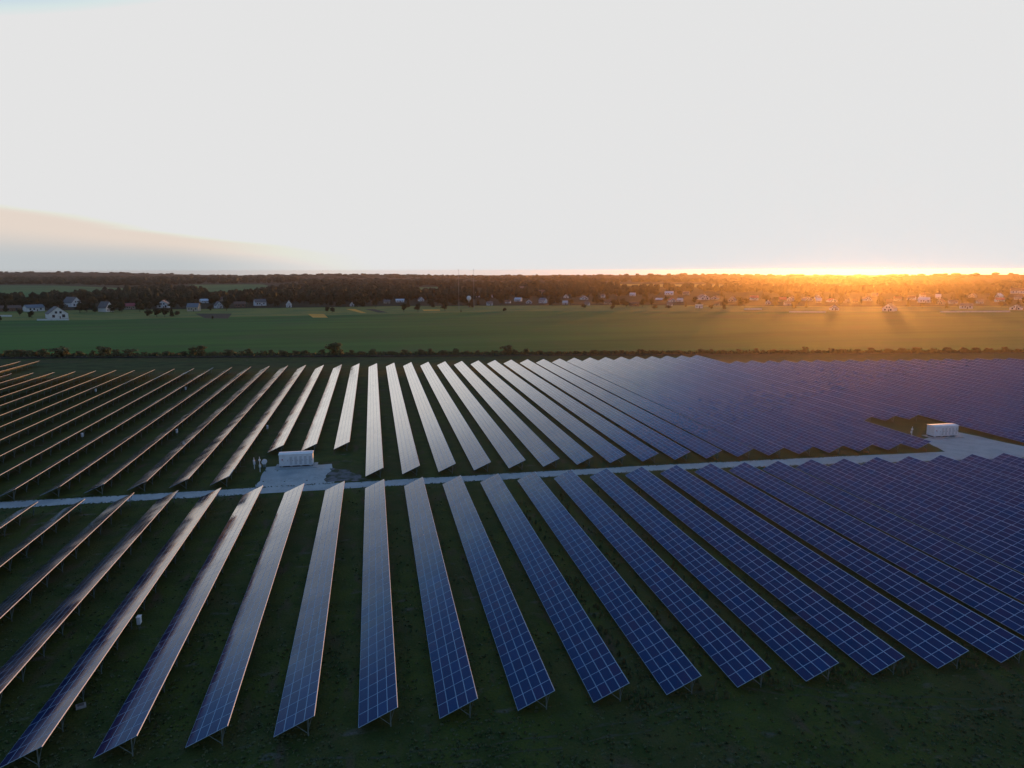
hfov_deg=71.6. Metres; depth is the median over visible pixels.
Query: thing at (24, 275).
woodland
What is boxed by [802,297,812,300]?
house
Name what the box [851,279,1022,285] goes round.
woodland
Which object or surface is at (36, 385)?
solar panel row
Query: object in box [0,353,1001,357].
dirt track
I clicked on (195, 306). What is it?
house
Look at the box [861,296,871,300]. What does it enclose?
house
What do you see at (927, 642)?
solar panel row
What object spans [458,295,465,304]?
tree
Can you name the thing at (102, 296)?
tree
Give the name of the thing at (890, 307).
house
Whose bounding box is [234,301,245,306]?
house
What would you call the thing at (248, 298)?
tree
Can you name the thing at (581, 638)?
solar panel row
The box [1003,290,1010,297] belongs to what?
tree
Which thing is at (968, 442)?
gravel yard
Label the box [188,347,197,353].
bush
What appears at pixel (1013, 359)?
solar panel row
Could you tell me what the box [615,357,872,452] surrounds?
solar panel row
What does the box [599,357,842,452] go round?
solar panel row
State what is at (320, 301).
tree
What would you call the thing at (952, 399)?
solar panel row
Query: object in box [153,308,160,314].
tree
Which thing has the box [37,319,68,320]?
garden wall
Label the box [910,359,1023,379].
solar panel row
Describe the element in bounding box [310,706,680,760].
wheel track
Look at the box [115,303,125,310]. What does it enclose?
tree
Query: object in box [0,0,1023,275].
sky
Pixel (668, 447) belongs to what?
solar panel row
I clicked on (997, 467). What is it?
solar panel row
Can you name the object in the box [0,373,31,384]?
solar panel row
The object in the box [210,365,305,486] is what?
solar panel row
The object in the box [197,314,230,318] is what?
fallow strip
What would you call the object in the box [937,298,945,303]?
house
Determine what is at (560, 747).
wheel track
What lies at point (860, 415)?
solar panel row
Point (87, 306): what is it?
tree
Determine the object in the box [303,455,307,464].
door
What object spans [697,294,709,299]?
house
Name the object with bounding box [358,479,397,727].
solar panel row
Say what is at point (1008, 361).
solar panel row
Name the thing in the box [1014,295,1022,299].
house
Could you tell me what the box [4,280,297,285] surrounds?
forest floor
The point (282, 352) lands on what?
bush
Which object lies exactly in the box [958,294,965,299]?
tree
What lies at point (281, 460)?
door
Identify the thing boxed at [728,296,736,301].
house
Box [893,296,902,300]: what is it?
house
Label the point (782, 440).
solar panel row
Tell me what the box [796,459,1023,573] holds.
solar panel row
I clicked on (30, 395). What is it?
solar panel row
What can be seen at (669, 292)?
house
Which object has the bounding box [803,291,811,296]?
tree
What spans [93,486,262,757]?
solar panel row
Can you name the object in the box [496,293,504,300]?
tree
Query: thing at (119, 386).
solar panel row
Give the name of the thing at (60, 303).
tree
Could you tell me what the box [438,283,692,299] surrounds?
woodland
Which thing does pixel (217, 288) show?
field
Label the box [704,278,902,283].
woodland
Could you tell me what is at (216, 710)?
solar panel row
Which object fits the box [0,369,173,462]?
solar panel row
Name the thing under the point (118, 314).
meadow
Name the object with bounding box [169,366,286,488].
solar panel row
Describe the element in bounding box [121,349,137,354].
bush
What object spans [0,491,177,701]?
solar panel row
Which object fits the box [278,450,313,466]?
transformer station
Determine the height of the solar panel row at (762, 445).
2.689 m
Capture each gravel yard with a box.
[255,464,333,487]
[926,432,1023,451]
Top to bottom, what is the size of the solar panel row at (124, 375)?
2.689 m
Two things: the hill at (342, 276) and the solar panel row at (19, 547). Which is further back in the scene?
the hill at (342, 276)
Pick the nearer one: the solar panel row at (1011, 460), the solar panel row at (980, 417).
the solar panel row at (1011, 460)
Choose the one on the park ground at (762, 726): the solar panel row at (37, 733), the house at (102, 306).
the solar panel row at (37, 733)
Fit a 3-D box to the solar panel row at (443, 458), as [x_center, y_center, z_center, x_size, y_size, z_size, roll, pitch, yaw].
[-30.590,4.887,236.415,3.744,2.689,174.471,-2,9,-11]
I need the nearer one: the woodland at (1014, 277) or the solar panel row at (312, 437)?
the solar panel row at (312, 437)
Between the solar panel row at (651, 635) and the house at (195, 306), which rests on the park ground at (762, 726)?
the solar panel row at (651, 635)
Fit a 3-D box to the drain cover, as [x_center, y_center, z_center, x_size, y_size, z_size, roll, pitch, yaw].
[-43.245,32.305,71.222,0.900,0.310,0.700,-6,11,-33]
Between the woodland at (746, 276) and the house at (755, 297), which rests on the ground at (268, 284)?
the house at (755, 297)
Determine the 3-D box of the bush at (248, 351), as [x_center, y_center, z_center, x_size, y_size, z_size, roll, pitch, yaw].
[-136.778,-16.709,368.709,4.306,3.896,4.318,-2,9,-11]
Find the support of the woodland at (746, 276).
on the forest floor
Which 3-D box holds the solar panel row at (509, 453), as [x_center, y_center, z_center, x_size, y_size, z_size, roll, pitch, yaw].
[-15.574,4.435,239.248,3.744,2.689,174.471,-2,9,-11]
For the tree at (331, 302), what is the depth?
893.87 m
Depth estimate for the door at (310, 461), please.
158.31 m
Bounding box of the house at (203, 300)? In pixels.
[199,299,208,302]
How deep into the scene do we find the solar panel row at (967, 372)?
290.79 m
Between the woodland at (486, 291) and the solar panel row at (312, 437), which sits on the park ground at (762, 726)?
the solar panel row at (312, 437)
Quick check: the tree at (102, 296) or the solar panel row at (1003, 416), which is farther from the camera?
the tree at (102, 296)
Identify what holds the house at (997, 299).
on the ground at (268, 284)
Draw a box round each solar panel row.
[0,361,38,374]
[0,362,18,369]
[0,368,193,479]
[0,368,211,498]
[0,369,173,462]
[0,370,115,420]
[0,370,153,443]
[0,371,94,408]
[0,371,133,430]
[0,372,53,392]
[0,372,73,400]
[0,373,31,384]
[0,488,220,767]
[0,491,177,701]
[0,493,133,621]
[0,499,84,570]
[0,502,36,536]
[40,367,231,496]
[85,367,249,494]
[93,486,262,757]
[128,366,268,491]
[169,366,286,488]
[185,484,303,747]
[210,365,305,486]
[267,365,323,452]
[274,481,344,736]
[301,365,341,452]
[334,363,359,449]
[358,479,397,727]
[365,363,382,477]
[386,363,419,475]
[403,362,455,473]
[404,477,477,718]
[421,362,490,471]
[437,362,524,468]
[443,475,553,710]
[454,361,559,466]
[471,360,592,464]
[480,474,629,702]
[488,360,625,462]
[503,360,658,462]
[517,472,700,694]
[520,359,689,459]
[536,359,721,459]
[552,359,751,457]
[554,470,770,687]
[567,358,783,455]
[583,358,813,453]
[590,468,838,680]
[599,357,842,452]
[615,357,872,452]
[625,467,904,674]
[630,356,902,451]
[646,356,931,450]
[660,465,968,668]
[661,356,873,421]
[677,355,896,420]
[691,355,919,420]
[695,463,1023,662]
[729,462,1023,635]
[730,361,1023,441]
[747,360,1023,431]
[763,461,1023,601]
[765,360,1023,423]
[779,360,1023,417]
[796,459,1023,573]
[797,360,1023,411]
[813,360,1023,405]
[829,458,1023,549]
[831,360,1023,400]
[845,359,1023,395]
[862,457,1023,529]
[863,360,1023,391]
[878,359,1023,387]
[895,359,1023,383]
[895,456,1023,510]
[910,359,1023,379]
[928,359,1023,376]
[928,455,1023,494]
[942,358,1023,372]
[959,359,1023,369]
[960,454,1023,481]
[974,358,1023,367]
[992,358,1023,364]
[992,453,1023,468]
[1006,358,1023,361]
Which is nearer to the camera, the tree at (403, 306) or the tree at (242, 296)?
the tree at (403, 306)
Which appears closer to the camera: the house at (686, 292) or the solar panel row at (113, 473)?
the solar panel row at (113, 473)
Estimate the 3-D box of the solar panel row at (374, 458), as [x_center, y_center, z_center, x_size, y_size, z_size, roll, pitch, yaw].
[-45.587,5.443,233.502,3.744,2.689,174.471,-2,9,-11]
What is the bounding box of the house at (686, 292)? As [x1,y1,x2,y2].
[682,291,689,294]
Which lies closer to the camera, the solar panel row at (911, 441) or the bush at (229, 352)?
the solar panel row at (911, 441)
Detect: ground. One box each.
[0,275,1023,358]
[0,354,1023,767]
[17,286,1023,309]
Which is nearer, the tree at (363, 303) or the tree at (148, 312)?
the tree at (148, 312)
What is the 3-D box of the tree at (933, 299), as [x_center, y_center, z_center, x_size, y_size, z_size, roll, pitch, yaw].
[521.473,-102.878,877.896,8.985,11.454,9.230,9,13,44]
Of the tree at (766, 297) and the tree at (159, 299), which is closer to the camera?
the tree at (159, 299)
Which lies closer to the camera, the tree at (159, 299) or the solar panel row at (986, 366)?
the solar panel row at (986, 366)
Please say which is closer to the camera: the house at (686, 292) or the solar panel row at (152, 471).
the solar panel row at (152, 471)
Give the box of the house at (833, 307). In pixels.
[829,304,839,309]
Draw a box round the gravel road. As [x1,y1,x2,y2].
[0,448,1023,508]
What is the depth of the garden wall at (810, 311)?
729.47 m
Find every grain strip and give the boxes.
[309,314,327,317]
[422,309,439,310]
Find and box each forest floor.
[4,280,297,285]
[416,284,589,286]
[704,283,887,283]
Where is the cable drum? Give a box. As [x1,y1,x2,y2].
[261,459,266,467]
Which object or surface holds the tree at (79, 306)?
on the meadow
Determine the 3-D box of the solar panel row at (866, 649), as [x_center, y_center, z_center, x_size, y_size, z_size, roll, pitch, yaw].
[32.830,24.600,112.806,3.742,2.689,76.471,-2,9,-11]
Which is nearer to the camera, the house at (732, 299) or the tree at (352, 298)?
the tree at (352, 298)
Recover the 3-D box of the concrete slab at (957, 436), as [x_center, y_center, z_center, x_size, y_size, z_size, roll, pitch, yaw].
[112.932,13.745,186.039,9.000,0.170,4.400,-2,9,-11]
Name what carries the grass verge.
on the park ground at (762, 726)
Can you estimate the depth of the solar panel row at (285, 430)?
208.71 m
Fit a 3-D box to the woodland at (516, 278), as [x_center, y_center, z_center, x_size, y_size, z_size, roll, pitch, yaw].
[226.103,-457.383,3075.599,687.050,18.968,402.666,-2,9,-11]
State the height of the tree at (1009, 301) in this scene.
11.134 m
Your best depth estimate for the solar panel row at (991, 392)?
265.93 m
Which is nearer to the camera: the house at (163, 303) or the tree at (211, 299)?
the house at (163, 303)
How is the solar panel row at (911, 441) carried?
on the park ground at (762, 726)
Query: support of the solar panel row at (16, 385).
on the park ground at (762, 726)
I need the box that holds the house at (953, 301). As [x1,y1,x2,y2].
[948,300,958,303]
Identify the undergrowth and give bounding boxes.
[0,348,1023,356]
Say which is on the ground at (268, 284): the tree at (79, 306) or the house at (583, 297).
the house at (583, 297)
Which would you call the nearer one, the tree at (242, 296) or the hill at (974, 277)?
the tree at (242, 296)
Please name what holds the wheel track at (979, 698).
on the park ground at (762, 726)
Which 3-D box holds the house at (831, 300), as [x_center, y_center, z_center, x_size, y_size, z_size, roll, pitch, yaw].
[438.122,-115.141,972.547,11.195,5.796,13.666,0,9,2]
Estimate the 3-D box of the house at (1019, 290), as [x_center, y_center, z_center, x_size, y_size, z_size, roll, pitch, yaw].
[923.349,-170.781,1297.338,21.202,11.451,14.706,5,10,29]
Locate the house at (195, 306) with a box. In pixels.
[186,302,200,310]
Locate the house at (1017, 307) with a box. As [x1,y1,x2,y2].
[1009,304,1023,309]
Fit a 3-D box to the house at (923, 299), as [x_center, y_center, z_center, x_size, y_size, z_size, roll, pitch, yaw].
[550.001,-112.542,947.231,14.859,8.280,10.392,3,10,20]
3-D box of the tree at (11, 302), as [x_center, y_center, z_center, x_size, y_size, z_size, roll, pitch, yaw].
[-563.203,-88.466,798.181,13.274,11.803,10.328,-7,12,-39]
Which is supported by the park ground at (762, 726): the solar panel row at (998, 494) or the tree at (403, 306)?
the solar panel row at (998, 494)
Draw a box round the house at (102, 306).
[97,301,112,311]
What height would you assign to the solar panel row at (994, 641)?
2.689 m
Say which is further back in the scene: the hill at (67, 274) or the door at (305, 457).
the hill at (67, 274)
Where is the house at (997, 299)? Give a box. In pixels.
[994,297,1004,301]
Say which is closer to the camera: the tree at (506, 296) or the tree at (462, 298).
the tree at (462, 298)
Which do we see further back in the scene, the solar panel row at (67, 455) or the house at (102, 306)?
the house at (102, 306)
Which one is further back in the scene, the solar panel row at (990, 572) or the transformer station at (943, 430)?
the transformer station at (943, 430)
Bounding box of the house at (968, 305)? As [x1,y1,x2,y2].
[959,302,973,308]
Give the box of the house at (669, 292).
[664,291,673,294]
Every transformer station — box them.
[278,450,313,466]
[926,423,958,436]
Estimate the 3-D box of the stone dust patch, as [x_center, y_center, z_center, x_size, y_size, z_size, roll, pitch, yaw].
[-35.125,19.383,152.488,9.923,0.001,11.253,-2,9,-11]
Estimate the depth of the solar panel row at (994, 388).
272.84 m
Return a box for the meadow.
[0,305,1023,320]
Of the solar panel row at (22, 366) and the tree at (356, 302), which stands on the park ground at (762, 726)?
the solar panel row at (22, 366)
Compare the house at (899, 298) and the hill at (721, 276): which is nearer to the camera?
the house at (899, 298)
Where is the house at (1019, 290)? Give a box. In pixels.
[1010,287,1023,293]
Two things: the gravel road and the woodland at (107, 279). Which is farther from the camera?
the woodland at (107, 279)
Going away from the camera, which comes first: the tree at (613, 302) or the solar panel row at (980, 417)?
the solar panel row at (980, 417)
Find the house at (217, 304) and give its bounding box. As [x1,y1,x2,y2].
[213,301,222,307]
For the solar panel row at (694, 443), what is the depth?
206.04 m
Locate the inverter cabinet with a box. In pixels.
[136,615,141,629]
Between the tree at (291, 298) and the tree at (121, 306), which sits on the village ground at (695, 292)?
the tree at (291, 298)
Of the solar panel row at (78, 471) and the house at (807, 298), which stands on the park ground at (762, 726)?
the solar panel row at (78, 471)
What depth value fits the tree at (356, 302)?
848.14 m
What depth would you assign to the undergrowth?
371.44 m
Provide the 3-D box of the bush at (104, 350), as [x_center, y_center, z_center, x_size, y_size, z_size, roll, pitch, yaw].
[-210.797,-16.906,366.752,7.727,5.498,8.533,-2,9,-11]
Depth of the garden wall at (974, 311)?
730.39 m
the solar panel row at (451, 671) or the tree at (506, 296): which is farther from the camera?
the tree at (506, 296)
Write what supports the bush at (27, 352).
on the ground at (268, 284)
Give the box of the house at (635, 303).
[628,301,639,305]
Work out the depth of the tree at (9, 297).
892.33 m
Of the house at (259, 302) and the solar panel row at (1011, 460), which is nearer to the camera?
the solar panel row at (1011, 460)
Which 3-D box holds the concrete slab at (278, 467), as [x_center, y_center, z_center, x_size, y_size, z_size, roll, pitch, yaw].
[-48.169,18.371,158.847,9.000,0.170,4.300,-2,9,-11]
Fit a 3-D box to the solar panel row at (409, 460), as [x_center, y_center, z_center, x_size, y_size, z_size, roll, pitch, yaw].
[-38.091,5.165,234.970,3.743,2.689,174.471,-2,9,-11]
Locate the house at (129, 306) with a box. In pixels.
[124,303,135,308]
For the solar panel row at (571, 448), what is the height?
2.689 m
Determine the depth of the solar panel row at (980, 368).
302.35 m
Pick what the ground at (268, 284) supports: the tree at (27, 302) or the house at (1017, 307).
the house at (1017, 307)
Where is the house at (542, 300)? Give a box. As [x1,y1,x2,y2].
[538,298,547,302]
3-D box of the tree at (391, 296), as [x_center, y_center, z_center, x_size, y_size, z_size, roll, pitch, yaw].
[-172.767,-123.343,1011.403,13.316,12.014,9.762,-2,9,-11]
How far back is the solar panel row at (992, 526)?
127.66 m
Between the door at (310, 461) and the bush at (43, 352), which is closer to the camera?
the door at (310, 461)
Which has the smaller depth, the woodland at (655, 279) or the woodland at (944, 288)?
the woodland at (944, 288)
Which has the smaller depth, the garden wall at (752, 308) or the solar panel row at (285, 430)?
the solar panel row at (285, 430)
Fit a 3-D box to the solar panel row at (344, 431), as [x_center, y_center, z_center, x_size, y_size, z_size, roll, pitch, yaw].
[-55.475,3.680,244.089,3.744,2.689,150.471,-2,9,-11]
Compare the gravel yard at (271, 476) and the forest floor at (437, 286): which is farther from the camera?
the forest floor at (437, 286)
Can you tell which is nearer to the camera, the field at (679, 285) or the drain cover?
the drain cover
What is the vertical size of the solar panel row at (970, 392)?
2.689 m
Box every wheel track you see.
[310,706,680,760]
[410,716,687,765]
[743,687,1023,709]
[748,680,1023,699]
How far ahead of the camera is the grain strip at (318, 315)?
694.64 m
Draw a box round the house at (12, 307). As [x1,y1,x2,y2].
[0,304,21,311]
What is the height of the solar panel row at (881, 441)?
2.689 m
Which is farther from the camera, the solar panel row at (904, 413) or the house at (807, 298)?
the house at (807, 298)
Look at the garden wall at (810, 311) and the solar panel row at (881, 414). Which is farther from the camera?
the garden wall at (810, 311)
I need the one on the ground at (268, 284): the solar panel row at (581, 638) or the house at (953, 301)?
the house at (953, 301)
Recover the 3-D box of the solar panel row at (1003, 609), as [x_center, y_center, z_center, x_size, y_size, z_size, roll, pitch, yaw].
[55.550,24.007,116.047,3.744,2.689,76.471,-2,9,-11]
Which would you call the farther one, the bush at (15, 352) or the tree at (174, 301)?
the tree at (174, 301)
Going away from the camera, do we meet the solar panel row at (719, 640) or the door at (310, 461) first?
the solar panel row at (719, 640)
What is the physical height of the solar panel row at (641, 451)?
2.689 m
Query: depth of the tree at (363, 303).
857.28 m
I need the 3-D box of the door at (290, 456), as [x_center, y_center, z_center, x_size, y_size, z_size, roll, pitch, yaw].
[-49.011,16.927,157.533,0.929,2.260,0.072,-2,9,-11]
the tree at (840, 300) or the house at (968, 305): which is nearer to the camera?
the house at (968, 305)
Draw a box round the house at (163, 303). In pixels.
[157,299,169,307]
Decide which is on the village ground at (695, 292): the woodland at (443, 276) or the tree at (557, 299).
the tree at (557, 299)
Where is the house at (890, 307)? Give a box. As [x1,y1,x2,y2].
[882,303,896,310]
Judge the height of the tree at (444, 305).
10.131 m
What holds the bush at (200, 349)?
on the ground at (268, 284)
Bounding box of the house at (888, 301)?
[886,299,893,303]
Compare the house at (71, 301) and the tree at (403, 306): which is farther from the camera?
the house at (71, 301)
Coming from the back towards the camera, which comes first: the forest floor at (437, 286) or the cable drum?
the forest floor at (437, 286)
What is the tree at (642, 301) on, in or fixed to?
on the meadow
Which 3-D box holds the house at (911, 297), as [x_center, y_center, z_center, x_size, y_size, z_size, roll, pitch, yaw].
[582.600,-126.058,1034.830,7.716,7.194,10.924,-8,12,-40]
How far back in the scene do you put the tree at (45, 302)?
790.54 m
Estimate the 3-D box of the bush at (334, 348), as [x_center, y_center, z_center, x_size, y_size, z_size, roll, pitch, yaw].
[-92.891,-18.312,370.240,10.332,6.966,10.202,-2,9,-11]
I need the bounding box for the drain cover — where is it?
[75,702,85,709]
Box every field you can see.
[0,285,122,296]
[0,310,1023,354]
[190,284,267,292]
[614,284,873,287]
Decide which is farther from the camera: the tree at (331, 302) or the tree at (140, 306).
the tree at (331, 302)
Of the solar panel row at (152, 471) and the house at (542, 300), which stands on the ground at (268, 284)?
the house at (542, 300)
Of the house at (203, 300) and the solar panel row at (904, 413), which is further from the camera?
the house at (203, 300)
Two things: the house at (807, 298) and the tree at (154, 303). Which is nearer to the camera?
the tree at (154, 303)
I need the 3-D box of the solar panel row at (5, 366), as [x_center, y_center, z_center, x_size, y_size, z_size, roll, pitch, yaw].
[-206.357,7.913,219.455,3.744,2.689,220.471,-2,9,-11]
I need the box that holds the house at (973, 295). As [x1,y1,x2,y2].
[968,293,976,297]
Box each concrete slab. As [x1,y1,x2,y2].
[274,462,317,469]
[922,435,964,438]
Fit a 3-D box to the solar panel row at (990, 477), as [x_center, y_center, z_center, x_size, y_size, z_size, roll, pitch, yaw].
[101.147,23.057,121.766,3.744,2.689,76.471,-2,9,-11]
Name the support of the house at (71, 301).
on the ground at (268, 284)
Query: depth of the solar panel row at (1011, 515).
134.16 m
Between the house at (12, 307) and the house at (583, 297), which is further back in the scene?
the house at (583, 297)
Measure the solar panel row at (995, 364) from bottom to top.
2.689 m
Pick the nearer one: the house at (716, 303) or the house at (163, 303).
the house at (163, 303)
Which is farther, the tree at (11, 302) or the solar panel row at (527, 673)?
the tree at (11, 302)
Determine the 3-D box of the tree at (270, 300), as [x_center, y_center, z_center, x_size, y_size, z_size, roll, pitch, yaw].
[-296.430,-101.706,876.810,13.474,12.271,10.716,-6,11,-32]
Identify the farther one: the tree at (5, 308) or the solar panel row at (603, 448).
the tree at (5, 308)
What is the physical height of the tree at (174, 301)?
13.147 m
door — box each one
[279,456,283,465]
[284,455,288,465]
[289,455,293,464]
[294,455,297,464]
[298,455,302,464]
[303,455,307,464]
[308,454,312,463]
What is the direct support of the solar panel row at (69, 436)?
on the park ground at (762, 726)
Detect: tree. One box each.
[2,294,13,301]
[3,301,8,311]
[7,300,16,304]
[19,298,27,305]
[21,300,33,304]
[30,298,38,304]
[40,299,50,309]
[51,299,67,308]
[74,303,84,310]
[76,292,86,299]
[77,300,92,310]
[97,294,105,300]
[107,304,115,310]
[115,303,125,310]
[135,302,144,309]
[144,310,152,315]
[150,300,159,307]
[153,296,165,301]
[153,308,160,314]
[160,307,170,314]
[169,298,178,308]
[207,296,216,304]
[223,300,228,310]
[239,293,246,299]
[245,295,252,302]
[266,297,276,303]
[287,296,294,302]
[315,296,324,304]
[329,294,332,305]
[348,296,356,302]
[353,299,360,306]
[360,296,365,305]
[386,293,394,299]
[400,303,407,309]
[414,303,420,309]
[441,302,447,308]
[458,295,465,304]
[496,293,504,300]
[503,293,510,299]
[531,281,540,286]
[554,297,561,302]
[610,299,617,305]
[638,298,645,306]
[763,295,771,300]
[794,297,801,302]
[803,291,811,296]
[809,291,814,297]
[838,297,844,305]
[879,300,885,307]
[930,296,937,303]
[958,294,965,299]
[965,297,975,302]
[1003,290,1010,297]
[1005,298,1012,304]
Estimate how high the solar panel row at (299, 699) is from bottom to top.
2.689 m
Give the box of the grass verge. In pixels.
[0,357,519,373]
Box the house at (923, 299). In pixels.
[917,297,930,302]
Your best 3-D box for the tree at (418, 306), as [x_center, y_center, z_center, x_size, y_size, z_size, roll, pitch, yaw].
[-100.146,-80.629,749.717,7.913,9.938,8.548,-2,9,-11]
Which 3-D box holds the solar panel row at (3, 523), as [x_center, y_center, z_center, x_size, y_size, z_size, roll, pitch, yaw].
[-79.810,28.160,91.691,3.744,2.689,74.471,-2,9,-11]
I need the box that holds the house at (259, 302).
[253,299,266,305]
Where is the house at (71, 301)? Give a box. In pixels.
[63,296,80,306]
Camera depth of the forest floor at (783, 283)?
2308.21 m
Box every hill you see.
[0,272,225,276]
[233,274,466,277]
[390,275,821,280]
[772,275,1023,282]
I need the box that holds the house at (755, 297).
[749,295,758,299]
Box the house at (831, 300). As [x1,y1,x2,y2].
[826,298,837,301]
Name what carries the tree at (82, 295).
on the forest floor
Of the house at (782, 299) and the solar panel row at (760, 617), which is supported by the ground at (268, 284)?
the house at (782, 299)
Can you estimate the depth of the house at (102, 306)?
765.54 m
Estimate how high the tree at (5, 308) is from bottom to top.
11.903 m
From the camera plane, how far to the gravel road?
152.02 m
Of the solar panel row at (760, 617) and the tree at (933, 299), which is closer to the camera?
the solar panel row at (760, 617)
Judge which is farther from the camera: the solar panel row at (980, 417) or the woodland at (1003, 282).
the woodland at (1003, 282)
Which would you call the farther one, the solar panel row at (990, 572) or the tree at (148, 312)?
the tree at (148, 312)
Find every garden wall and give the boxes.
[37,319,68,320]
[744,308,761,309]
[789,311,825,312]
[940,311,1009,311]
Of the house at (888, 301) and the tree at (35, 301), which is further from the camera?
the house at (888, 301)
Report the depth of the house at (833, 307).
769.16 m
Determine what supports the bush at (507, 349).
on the ground at (268, 284)
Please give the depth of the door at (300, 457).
157.92 m
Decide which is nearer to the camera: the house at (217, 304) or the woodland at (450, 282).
the house at (217, 304)
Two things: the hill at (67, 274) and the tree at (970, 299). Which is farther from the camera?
the hill at (67, 274)
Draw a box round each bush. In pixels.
[10,349,24,354]
[19,350,32,354]
[36,348,47,355]
[46,346,69,356]
[96,346,111,354]
[110,349,120,355]
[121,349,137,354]
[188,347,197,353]
[195,345,206,354]
[224,349,233,354]
[244,348,252,354]
[278,350,286,354]
[324,342,342,354]
[501,345,512,352]
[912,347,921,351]
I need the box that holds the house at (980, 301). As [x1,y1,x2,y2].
[976,299,983,303]
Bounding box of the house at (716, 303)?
[714,301,719,305]
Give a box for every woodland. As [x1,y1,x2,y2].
[0,271,243,275]
[0,275,300,284]
[0,280,470,302]
[2,274,50,275]
[30,274,897,277]
[149,273,511,277]
[298,278,619,287]
[391,273,860,280]
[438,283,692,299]
[481,276,646,280]
[560,277,761,281]
[644,276,830,278]
[649,282,1023,293]
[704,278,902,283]
[727,272,1020,281]
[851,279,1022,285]
[891,280,1023,286]
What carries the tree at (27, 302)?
on the village ground at (695, 292)
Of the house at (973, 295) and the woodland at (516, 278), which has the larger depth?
the woodland at (516, 278)
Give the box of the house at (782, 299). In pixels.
[778,296,786,301]
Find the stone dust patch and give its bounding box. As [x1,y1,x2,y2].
[324,468,367,481]
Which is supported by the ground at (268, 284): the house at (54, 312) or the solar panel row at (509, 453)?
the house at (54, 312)
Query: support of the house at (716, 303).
on the ground at (268, 284)
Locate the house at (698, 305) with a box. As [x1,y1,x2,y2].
[695,304,702,307]
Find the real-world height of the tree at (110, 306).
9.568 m
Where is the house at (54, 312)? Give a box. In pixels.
[44,305,68,318]
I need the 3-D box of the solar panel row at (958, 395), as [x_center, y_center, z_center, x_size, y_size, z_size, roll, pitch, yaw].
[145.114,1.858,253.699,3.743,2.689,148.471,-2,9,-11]
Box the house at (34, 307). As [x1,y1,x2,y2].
[22,304,44,311]
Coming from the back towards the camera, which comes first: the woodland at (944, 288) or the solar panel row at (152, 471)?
the woodland at (944, 288)
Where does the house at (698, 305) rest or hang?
on the ground at (268, 284)
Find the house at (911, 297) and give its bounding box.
[907,295,916,299]
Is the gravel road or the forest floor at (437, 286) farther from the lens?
the forest floor at (437, 286)
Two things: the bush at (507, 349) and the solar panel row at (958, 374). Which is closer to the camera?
the solar panel row at (958, 374)
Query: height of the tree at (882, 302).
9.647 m
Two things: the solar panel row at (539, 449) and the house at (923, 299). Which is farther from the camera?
the house at (923, 299)
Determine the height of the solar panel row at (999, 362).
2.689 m
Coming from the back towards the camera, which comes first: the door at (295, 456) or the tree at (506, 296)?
the tree at (506, 296)
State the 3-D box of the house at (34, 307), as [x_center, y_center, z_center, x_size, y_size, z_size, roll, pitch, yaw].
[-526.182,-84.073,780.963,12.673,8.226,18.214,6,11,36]
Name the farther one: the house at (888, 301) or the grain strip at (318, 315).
the house at (888, 301)
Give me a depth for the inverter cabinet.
86.31 m
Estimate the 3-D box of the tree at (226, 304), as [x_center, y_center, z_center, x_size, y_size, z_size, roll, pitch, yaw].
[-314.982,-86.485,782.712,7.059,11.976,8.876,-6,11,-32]
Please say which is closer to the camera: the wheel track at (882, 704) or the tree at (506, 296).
the wheel track at (882, 704)
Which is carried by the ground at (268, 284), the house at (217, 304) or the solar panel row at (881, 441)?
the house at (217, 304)
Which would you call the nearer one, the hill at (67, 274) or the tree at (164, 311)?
the tree at (164, 311)
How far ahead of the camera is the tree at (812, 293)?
1064.69 m
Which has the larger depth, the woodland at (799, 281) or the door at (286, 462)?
the woodland at (799, 281)
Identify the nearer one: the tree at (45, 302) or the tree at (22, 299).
the tree at (45, 302)
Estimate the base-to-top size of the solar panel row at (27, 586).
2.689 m
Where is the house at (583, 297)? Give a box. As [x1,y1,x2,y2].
[580,295,587,299]
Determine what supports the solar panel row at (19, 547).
on the park ground at (762, 726)
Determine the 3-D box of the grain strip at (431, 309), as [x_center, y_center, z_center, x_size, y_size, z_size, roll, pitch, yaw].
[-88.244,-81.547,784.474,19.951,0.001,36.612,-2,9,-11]
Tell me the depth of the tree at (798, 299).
894.76 m

